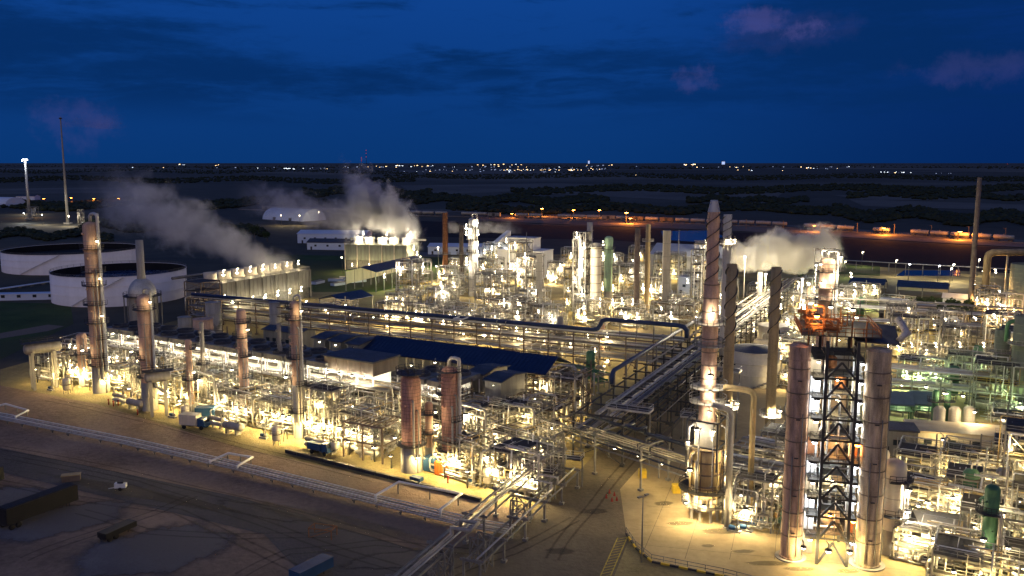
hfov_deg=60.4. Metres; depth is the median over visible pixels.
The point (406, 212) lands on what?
rail wagon
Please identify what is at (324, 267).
grass area
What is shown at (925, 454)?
process structure
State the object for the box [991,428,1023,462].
process structure
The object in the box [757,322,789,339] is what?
storage tank
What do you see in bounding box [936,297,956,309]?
tree
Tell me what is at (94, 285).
process column
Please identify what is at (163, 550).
gravel patch
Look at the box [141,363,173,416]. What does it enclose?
elevated drum
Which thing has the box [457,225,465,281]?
chimney
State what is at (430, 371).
air cooler
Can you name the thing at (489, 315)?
process structure
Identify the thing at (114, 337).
process structure
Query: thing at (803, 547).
floodlight
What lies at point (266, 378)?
process structure
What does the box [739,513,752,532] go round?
pump set
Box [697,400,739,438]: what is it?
valve platform
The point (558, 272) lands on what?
process structure
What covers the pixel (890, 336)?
sloped head roof
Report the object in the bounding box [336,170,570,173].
stubble field
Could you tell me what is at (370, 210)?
rail wagon
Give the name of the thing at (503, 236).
conveyor gallery
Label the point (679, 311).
process structure
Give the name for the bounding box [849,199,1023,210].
stubble field
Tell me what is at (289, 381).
process structure
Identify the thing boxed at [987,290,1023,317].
process structure
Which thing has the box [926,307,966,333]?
process structure
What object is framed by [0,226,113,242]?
woodland
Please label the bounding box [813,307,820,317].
floodlight
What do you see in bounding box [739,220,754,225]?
rail wagon
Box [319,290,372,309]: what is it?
open shed
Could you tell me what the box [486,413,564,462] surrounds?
process structure
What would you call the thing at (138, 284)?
domed vessel
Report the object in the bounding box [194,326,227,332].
process structure
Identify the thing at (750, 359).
storage tank
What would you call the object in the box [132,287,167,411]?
process column
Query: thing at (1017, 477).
process structure
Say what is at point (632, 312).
process structure
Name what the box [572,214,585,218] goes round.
rail wagon
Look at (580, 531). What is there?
access road
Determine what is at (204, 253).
ground
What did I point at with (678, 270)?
lightning pole
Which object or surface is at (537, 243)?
building
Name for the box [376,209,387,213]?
rail wagon
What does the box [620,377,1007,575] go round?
concrete pad
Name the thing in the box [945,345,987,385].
process structure
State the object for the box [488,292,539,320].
process structure
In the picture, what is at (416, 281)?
process structure
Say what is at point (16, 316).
grass area
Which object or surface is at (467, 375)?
air cooler
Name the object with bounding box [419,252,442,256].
field road
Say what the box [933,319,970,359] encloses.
process structure
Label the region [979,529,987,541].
floodlight
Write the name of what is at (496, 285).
process structure
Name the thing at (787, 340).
process structure
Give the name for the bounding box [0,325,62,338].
dirt track
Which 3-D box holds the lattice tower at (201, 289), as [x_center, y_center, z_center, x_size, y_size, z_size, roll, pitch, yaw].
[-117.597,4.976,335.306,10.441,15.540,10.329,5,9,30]
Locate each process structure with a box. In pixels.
[29,338,88,380]
[60,332,112,358]
[66,346,123,386]
[107,332,129,363]
[109,357,139,391]
[113,338,158,362]
[129,345,177,397]
[157,359,210,406]
[162,355,182,366]
[175,348,230,385]
[185,364,238,408]
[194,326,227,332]
[215,376,280,427]
[217,361,264,386]
[249,371,287,403]
[256,384,323,433]
[283,365,324,397]
[304,374,358,441]
[315,377,371,408]
[318,296,358,322]
[335,392,400,457]
[350,377,400,421]
[375,297,413,326]
[383,286,421,310]
[388,379,474,438]
[394,253,432,297]
[405,300,443,323]
[425,284,460,308]
[429,306,471,335]
[429,420,509,487]
[437,263,465,281]
[438,272,468,295]
[444,299,484,324]
[448,256,468,271]
[461,394,515,451]
[471,309,513,340]
[473,269,516,309]
[478,256,505,283]
[482,241,506,270]
[483,277,506,297]
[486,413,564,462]
[487,389,577,445]
[487,393,554,452]
[487,433,567,502]
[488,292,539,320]
[508,239,533,281]
[509,315,555,342]
[511,360,594,423]
[516,253,544,296]
[516,285,551,313]
[530,300,569,324]
[547,259,569,284]
[560,246,586,270]
[562,265,601,297]
[566,285,585,311]
[573,296,611,326]
[584,247,614,279]
[601,252,623,270]
[601,262,633,294]
[609,290,644,312]
[611,300,653,328]
[621,261,644,280]
[627,245,653,268]
[640,275,671,297]
[651,296,701,328]
[652,251,686,279]
[654,290,688,309]
[683,269,705,276]
[693,240,706,270]
[695,277,738,303]
[695,297,720,320]
[721,456,783,534]
[736,300,760,325]
[736,318,766,341]
[738,436,784,461]
[746,279,768,296]
[752,293,769,319]
[760,418,819,438]
[767,326,812,344]
[774,421,827,469]
[778,333,815,359]
[778,354,788,388]
[780,312,815,337]
[781,289,804,308]
[784,379,850,417]
[787,288,817,312]
[792,275,818,290]
[799,275,818,295]
[837,283,865,313]
[847,280,881,298]
[877,292,917,312]
[884,299,916,327]
[888,308,946,363]
[891,502,982,564]
[893,434,973,483]
[895,350,949,391]
[906,461,972,513]
[925,523,1023,575]
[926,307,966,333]
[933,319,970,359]
[936,434,1022,482]
[943,457,1022,523]
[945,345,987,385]
[956,487,1023,538]
[969,352,1023,417]
[970,315,1005,322]
[972,282,1001,310]
[980,301,1023,356]
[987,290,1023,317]
[987,402,1023,424]
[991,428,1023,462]
[996,527,1023,575]
[997,315,1013,370]
[997,402,1023,492]
[1004,465,1023,536]
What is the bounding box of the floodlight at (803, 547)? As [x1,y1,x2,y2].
[800,538,806,549]
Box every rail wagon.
[262,206,271,209]
[365,209,375,212]
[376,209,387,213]
[399,210,409,214]
[410,210,421,214]
[422,211,433,214]
[435,211,447,214]
[461,211,473,215]
[474,212,486,216]
[488,213,500,216]
[515,213,527,217]
[529,213,541,217]
[558,214,570,218]
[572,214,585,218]
[587,214,600,219]
[602,215,615,219]
[616,215,629,220]
[630,216,643,220]
[645,216,658,221]
[660,217,673,221]
[675,217,689,222]
[691,218,704,223]
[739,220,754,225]
[756,220,771,225]
[772,221,786,226]
[804,223,819,228]
[821,224,836,229]
[837,225,853,230]
[873,227,890,233]
[911,229,928,235]
[930,230,949,236]
[950,232,970,238]
[971,233,991,239]
[993,234,1014,241]
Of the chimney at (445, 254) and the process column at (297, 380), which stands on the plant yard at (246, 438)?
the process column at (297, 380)
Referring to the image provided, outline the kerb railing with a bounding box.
[626,527,752,575]
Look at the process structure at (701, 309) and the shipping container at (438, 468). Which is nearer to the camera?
the shipping container at (438, 468)
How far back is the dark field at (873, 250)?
641.29 m
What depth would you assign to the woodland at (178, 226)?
786.63 m
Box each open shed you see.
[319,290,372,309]
[345,256,427,292]
[848,277,887,293]
[896,280,948,297]
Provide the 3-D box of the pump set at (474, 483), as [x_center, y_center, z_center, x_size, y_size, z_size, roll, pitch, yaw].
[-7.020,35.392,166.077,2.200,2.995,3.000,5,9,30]
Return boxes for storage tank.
[0,241,135,274]
[49,260,186,306]
[177,316,192,327]
[192,317,216,332]
[204,301,223,332]
[268,301,283,324]
[733,343,783,387]
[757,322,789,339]
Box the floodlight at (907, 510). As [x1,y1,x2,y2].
[904,503,911,512]
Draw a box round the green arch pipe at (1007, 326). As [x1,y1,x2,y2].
[1004,319,1014,341]
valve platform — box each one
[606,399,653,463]
[680,408,720,441]
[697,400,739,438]
[717,363,741,399]
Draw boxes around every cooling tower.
[171,261,312,312]
[344,237,425,269]
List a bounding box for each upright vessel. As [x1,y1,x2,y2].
[60,375,72,393]
[178,401,191,413]
[269,422,283,445]
[480,462,493,488]
[484,325,495,346]
[554,312,565,357]
[583,346,598,380]
[597,324,606,358]
[805,285,813,308]
[856,294,866,316]
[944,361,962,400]
[958,462,984,488]
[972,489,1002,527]
[973,341,985,369]
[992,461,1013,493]
[1005,309,1015,320]
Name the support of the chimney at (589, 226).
on the ground at (204, 253)
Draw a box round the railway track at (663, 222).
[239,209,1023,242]
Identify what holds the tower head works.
on the silo tower at (838, 452)
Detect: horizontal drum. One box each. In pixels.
[126,390,142,410]
[174,381,199,401]
[222,412,243,434]
[316,429,339,454]
[374,423,399,451]
[469,452,485,476]
[503,340,520,351]
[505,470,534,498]
[513,309,529,320]
[544,340,556,345]
[575,355,585,364]
[588,309,610,325]
[674,316,696,326]
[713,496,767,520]
[753,333,782,344]
[779,344,788,356]
[890,411,907,416]
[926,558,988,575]
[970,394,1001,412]
[985,410,1014,424]
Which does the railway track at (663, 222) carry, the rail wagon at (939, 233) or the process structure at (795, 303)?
the rail wagon at (939, 233)
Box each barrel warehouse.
[0,197,24,205]
[262,207,325,221]
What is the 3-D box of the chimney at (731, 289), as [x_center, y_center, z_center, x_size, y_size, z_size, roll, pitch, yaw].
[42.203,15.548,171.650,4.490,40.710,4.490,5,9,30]
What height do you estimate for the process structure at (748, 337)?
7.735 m
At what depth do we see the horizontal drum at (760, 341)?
281.15 m
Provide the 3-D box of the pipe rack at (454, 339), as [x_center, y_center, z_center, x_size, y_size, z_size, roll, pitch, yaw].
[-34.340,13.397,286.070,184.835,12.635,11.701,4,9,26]
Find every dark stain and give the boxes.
[219,500,311,521]
[341,549,457,568]
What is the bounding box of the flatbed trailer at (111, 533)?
[97,519,136,541]
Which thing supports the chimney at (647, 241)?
on the ground at (204, 253)
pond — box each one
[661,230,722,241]
[896,270,959,275]
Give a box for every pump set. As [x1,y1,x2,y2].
[47,378,59,390]
[168,403,181,418]
[259,423,273,439]
[466,469,477,486]
[727,511,741,533]
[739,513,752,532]
[750,516,762,529]
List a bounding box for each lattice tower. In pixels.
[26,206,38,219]
[77,209,84,224]
[184,279,220,318]
[572,231,591,319]
[689,248,706,309]
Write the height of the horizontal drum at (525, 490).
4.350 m
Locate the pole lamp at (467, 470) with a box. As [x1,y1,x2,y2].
[464,469,470,487]
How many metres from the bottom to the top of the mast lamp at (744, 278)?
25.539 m
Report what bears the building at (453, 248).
on the ground at (204, 253)
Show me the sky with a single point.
(127, 81)
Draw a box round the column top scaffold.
[799,248,841,295]
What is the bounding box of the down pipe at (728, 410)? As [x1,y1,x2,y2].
[711,401,734,528]
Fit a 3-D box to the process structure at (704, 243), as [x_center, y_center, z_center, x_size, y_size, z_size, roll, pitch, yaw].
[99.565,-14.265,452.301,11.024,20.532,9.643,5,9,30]
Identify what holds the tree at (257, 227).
on the ground at (204, 253)
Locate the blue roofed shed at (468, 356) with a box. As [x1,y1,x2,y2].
[363,335,570,410]
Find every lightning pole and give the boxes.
[526,232,526,284]
[676,239,678,302]
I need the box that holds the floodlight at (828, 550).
[825,540,831,552]
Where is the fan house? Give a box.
[322,347,400,386]
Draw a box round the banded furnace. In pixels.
[678,409,727,523]
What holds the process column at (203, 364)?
on the plant yard at (246, 438)
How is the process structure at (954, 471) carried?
on the concrete pad
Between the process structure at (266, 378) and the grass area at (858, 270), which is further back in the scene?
the grass area at (858, 270)
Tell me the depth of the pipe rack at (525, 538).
141.48 m
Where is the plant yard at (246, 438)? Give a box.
[0,254,1009,575]
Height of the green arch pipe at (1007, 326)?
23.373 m
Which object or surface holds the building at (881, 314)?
on the ground at (204, 253)
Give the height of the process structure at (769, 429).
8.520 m
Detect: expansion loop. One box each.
[0,403,28,418]
[209,452,253,468]
[374,481,462,516]
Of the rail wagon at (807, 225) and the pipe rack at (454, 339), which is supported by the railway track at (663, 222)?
the rail wagon at (807, 225)
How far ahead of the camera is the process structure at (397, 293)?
360.55 m
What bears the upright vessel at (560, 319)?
on the ground at (204, 253)
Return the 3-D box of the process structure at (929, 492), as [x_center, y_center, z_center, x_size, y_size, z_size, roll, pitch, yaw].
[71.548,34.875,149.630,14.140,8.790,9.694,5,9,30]
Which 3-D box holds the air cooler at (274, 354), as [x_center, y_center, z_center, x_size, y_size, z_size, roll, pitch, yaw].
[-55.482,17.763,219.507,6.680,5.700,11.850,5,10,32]
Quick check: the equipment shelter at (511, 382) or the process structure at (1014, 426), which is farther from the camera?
the equipment shelter at (511, 382)
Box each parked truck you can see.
[178,412,209,429]
[194,405,224,416]
[307,440,334,455]
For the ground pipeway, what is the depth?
169.59 m
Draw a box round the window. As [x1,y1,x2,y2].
[893,439,899,445]
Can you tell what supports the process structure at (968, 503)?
on the plant yard at (246, 438)
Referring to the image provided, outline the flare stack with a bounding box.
[59,117,72,223]
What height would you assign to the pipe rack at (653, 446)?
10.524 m
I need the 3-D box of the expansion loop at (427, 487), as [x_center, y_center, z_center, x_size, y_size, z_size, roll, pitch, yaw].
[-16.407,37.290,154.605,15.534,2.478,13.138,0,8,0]
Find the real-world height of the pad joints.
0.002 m
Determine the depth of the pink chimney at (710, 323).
144.03 m
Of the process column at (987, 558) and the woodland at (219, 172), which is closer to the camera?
the process column at (987, 558)
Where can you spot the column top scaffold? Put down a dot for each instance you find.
(821, 267)
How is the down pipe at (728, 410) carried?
on the concrete pad
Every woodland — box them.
[0,164,1023,168]
[0,167,400,173]
[0,175,415,183]
[0,194,337,211]
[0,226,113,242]
[77,218,265,236]
[302,185,432,199]
[383,171,1023,181]
[412,192,609,205]
[445,201,834,214]
[510,183,1023,194]
[686,193,809,203]
[830,203,1023,226]
[846,189,1023,200]
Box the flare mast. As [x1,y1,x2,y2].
[22,159,33,218]
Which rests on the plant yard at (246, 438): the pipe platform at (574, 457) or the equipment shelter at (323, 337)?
the pipe platform at (574, 457)
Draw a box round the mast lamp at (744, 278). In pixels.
[743,255,745,301]
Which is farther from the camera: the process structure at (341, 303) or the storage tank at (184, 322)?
the process structure at (341, 303)
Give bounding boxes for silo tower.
[775,321,864,567]
[848,347,891,571]
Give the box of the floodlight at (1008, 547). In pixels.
[1004,539,1011,549]
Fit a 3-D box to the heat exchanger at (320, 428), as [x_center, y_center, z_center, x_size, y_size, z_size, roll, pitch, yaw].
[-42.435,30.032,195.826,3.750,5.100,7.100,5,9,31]
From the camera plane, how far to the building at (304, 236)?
659.01 m
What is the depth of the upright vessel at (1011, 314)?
291.89 m
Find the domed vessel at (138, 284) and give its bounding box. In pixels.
[123,240,162,324]
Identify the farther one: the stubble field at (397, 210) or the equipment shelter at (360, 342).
the stubble field at (397, 210)
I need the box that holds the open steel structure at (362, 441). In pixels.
[342,413,400,463]
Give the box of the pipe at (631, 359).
[610,314,702,419]
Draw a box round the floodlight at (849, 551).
[846,542,852,553]
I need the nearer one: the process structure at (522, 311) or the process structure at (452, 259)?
the process structure at (522, 311)
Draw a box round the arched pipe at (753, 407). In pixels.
[723,384,756,524]
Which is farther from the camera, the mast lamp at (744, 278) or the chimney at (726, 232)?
the mast lamp at (744, 278)
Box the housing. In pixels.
[975,419,999,424]
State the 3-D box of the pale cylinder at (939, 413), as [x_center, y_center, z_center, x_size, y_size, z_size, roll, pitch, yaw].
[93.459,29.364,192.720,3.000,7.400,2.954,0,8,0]
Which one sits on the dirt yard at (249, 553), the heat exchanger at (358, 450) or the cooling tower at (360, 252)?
the heat exchanger at (358, 450)
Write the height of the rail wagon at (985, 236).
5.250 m
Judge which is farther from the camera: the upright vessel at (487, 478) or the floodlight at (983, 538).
the upright vessel at (487, 478)
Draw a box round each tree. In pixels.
[238,227,245,239]
[247,225,260,237]
[262,231,269,241]
[910,296,922,300]
[926,296,938,301]
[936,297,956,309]
[945,299,969,310]
[956,298,974,315]
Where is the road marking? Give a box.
[600,537,627,575]
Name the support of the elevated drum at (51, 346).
on the plant yard at (246, 438)
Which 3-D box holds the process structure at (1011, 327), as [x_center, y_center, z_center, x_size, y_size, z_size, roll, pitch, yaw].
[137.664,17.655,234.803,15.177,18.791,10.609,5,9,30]
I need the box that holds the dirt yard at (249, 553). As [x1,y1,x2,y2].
[0,386,526,575]
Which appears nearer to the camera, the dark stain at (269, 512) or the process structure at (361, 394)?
the dark stain at (269, 512)
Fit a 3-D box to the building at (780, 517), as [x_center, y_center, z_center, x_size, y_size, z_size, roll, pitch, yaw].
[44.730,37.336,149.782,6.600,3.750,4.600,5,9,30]
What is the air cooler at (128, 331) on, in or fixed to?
on the process structure at (127, 352)
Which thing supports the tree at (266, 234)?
on the ground at (204, 253)
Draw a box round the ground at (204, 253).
[0,163,1023,516]
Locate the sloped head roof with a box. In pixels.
[848,316,910,344]
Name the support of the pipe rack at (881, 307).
on the plant yard at (246, 438)
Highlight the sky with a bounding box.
[0,0,1023,162]
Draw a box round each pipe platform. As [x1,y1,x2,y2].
[524,461,557,498]
[554,450,584,486]
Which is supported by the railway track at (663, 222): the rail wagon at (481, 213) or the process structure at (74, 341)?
the rail wagon at (481, 213)
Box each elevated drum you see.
[19,334,64,390]
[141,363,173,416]
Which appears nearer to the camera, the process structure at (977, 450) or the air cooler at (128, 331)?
the process structure at (977, 450)
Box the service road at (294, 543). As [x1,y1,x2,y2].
[0,448,442,575]
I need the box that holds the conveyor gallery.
[478,230,510,263]
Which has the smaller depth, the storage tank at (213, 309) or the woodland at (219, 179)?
the storage tank at (213, 309)
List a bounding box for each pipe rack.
[107,336,502,439]
[187,296,690,380]
[385,447,561,575]
[460,466,580,575]
[551,411,693,509]
[563,363,610,393]
[570,278,800,466]
[646,355,734,450]
[693,451,806,520]
[733,435,784,460]
[797,311,1012,346]
[807,296,1023,327]
[889,518,1020,564]
[890,362,1023,405]
[906,473,1023,524]
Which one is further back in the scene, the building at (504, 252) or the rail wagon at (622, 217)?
the rail wagon at (622, 217)
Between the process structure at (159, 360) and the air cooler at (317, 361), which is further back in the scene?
the process structure at (159, 360)
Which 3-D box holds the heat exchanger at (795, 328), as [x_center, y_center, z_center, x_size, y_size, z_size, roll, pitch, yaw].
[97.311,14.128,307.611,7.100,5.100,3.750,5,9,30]
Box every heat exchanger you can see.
[112,385,126,404]
[208,407,226,428]
[303,427,324,445]
[306,413,334,437]
[344,425,369,452]
[354,429,380,459]
[493,468,509,494]
[526,339,545,354]
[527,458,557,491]
[569,335,585,347]
[595,361,608,374]
[781,320,796,332]
[914,406,930,419]
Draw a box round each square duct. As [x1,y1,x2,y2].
[536,253,542,309]
[661,230,670,320]
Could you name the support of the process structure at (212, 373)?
on the plant yard at (246, 438)
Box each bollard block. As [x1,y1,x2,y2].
[638,468,646,477]
[672,483,680,493]
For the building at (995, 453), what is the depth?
164.71 m
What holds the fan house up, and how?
on the pipe rack at (376, 388)
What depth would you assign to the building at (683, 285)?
401.68 m
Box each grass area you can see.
[0,302,73,358]
[264,254,468,291]
[835,264,879,275]
[844,293,1007,317]
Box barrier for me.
[285,449,480,501]
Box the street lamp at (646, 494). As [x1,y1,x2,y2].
[637,493,648,562]
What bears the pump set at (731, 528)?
on the concrete pad
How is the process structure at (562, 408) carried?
on the plant yard at (246, 438)
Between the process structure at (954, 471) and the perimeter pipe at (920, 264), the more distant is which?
the perimeter pipe at (920, 264)
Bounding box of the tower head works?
[794,304,881,347]
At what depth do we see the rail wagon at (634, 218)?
893.86 m
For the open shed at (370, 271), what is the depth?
424.70 m
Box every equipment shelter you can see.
[310,331,350,349]
[326,334,368,350]
[344,336,374,348]
[469,363,509,391]
[482,370,527,399]
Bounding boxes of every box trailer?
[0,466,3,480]
[0,482,78,529]
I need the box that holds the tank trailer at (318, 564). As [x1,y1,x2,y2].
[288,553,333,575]
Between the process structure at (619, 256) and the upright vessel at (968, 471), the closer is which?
the upright vessel at (968, 471)
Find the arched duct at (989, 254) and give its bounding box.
[980,249,1023,304]
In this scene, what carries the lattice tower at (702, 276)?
on the plant yard at (246, 438)
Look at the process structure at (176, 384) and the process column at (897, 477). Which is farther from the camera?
the process structure at (176, 384)
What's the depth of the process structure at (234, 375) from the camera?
227.26 m
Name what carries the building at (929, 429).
on the concrete pad
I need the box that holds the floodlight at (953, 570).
[950,561,956,572]
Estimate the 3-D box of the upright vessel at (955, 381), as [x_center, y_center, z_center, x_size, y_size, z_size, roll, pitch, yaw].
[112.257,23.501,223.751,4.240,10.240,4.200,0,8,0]
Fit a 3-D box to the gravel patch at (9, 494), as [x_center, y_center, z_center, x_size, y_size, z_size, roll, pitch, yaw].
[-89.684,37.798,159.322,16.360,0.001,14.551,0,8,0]
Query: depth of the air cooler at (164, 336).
239.84 m
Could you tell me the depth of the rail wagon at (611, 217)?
910.78 m
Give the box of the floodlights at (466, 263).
[46,220,1014,376]
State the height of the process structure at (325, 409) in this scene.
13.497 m
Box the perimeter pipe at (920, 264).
[840,260,1009,277]
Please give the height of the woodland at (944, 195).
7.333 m
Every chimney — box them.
[440,213,450,281]
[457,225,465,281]
[586,222,592,298]
[633,228,640,314]
[642,224,653,312]
[689,200,727,422]
[717,214,735,376]
[718,263,738,450]
[757,272,762,304]
[759,267,782,436]
[968,178,981,310]
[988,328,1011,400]
[1006,315,1023,401]
[1008,262,1023,307]
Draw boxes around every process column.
[73,333,90,386]
[79,212,118,393]
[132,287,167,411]
[182,339,197,411]
[196,322,209,403]
[232,309,253,418]
[275,324,283,384]
[284,294,317,438]
[396,363,426,473]
[421,401,437,455]
[436,356,477,475]
[466,212,479,296]
[602,236,615,297]
[812,249,839,383]
[880,458,917,556]
[927,390,943,420]
[939,390,955,420]
[961,540,1000,564]
[973,484,1010,567]
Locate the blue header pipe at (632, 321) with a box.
[191,293,688,338]
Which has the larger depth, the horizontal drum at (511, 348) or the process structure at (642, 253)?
the process structure at (642, 253)
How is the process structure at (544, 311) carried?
on the plant yard at (246, 438)
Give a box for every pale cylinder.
[933,406,945,420]
[948,406,960,421]
[962,406,975,422]
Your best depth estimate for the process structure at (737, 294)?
362.33 m
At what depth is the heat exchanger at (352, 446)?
183.04 m
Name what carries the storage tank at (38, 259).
on the ground at (204, 253)
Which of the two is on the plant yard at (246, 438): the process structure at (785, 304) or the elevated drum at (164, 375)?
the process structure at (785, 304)
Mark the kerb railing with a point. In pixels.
(633, 543)
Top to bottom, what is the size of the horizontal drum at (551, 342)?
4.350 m
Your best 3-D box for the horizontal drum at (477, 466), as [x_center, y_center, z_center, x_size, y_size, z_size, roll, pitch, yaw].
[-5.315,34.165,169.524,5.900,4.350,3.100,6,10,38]
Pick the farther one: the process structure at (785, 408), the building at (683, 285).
the building at (683, 285)
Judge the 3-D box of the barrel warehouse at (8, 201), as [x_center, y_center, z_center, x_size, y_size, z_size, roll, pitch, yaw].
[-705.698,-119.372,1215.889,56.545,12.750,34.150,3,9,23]
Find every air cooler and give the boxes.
[106,320,137,346]
[119,323,164,349]
[135,325,178,350]
[154,328,198,354]
[169,330,213,358]
[191,333,231,361]
[205,336,251,365]
[223,338,271,367]
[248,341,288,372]
[262,345,310,376]
[283,347,332,377]
[305,355,347,383]
[399,365,444,401]
[426,369,480,405]
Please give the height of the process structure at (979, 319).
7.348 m
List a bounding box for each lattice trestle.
[428,545,453,575]
[469,531,492,572]
[510,495,530,527]
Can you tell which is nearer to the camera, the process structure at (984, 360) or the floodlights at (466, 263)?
the process structure at (984, 360)
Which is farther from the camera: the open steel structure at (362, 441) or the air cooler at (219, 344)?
the air cooler at (219, 344)
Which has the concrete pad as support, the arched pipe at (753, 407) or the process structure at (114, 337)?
the arched pipe at (753, 407)
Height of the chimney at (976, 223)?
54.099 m
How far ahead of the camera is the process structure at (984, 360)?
207.64 m
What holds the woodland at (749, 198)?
on the ground at (204, 253)
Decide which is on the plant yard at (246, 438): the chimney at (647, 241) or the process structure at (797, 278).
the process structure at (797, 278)
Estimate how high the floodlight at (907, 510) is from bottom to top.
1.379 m
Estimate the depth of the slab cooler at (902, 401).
200.52 m
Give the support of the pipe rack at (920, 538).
on the plant yard at (246, 438)
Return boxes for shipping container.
[423,453,439,472]
[434,459,447,476]
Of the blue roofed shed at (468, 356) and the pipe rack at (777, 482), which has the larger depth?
the blue roofed shed at (468, 356)
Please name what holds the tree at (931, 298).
on the ground at (204, 253)
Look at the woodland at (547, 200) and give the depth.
1364.61 m
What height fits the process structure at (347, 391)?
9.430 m
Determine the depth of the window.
180.46 m
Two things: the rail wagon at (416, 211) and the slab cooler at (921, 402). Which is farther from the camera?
the rail wagon at (416, 211)
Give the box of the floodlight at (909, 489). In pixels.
[906,481,912,491]
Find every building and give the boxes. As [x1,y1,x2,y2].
[0,292,50,300]
[16,195,40,199]
[261,324,317,347]
[297,230,371,242]
[306,238,365,249]
[427,243,487,254]
[497,247,553,278]
[507,236,540,249]
[650,243,737,277]
[676,274,721,295]
[757,490,781,522]
[878,297,907,318]
[886,421,919,456]
[903,419,1019,452]
[913,510,975,559]
[916,303,969,314]
[940,325,994,342]
[942,292,967,302]
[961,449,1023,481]
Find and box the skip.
[409,475,423,481]
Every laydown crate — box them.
[311,280,324,284]
[328,278,344,280]
[330,281,346,285]
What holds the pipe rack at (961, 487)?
on the plant yard at (246, 438)
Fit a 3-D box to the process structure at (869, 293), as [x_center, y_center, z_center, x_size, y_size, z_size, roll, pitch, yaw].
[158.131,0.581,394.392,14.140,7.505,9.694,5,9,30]
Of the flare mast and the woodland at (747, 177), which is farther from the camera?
the woodland at (747, 177)
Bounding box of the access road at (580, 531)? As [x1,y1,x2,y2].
[436,353,718,575]
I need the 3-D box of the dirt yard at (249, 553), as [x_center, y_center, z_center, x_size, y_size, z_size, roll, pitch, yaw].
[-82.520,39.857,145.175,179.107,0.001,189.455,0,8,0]
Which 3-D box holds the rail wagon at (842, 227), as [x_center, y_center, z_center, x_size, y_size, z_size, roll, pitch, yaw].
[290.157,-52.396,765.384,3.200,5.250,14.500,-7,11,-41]
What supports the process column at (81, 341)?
on the plant yard at (246, 438)
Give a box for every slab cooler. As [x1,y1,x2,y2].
[888,391,914,418]
[908,390,932,418]
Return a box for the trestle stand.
[308,523,337,539]
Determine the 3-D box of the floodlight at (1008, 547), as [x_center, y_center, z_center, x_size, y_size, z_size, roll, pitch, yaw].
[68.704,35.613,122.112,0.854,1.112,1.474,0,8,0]
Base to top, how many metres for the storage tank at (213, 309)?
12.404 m
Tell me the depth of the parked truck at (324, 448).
181.99 m
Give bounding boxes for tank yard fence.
[0,281,49,289]
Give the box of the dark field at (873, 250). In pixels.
[416,221,1023,272]
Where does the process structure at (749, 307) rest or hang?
on the plant yard at (246, 438)
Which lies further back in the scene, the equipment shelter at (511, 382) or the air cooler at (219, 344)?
the air cooler at (219, 344)
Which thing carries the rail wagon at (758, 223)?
on the railway track at (663, 222)
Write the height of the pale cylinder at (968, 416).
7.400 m
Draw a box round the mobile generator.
[108,480,126,490]
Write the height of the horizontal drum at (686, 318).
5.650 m
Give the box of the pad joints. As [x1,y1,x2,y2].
[633,459,921,574]
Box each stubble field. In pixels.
[0,187,127,193]
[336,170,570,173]
[336,209,479,212]
[400,183,781,202]
[835,195,943,200]
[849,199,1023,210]
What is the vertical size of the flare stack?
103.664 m
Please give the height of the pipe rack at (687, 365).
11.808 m
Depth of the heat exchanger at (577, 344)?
280.38 m
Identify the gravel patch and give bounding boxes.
[0,486,43,505]
[0,500,131,542]
[76,522,236,575]
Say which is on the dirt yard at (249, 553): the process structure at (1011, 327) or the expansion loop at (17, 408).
the expansion loop at (17, 408)
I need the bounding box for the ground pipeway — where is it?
[0,412,515,533]
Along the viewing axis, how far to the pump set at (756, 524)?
145.39 m
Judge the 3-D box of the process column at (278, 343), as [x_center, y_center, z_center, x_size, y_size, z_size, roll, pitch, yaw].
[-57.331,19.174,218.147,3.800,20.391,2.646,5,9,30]
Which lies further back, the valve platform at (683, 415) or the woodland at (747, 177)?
the woodland at (747, 177)
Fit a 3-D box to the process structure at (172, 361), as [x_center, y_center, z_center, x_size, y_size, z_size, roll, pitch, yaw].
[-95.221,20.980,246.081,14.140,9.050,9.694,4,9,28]
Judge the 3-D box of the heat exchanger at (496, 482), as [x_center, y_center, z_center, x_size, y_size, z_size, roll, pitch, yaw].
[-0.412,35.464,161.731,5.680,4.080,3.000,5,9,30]
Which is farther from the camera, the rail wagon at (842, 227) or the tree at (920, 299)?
the rail wagon at (842, 227)
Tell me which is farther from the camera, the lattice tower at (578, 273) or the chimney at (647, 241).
the chimney at (647, 241)

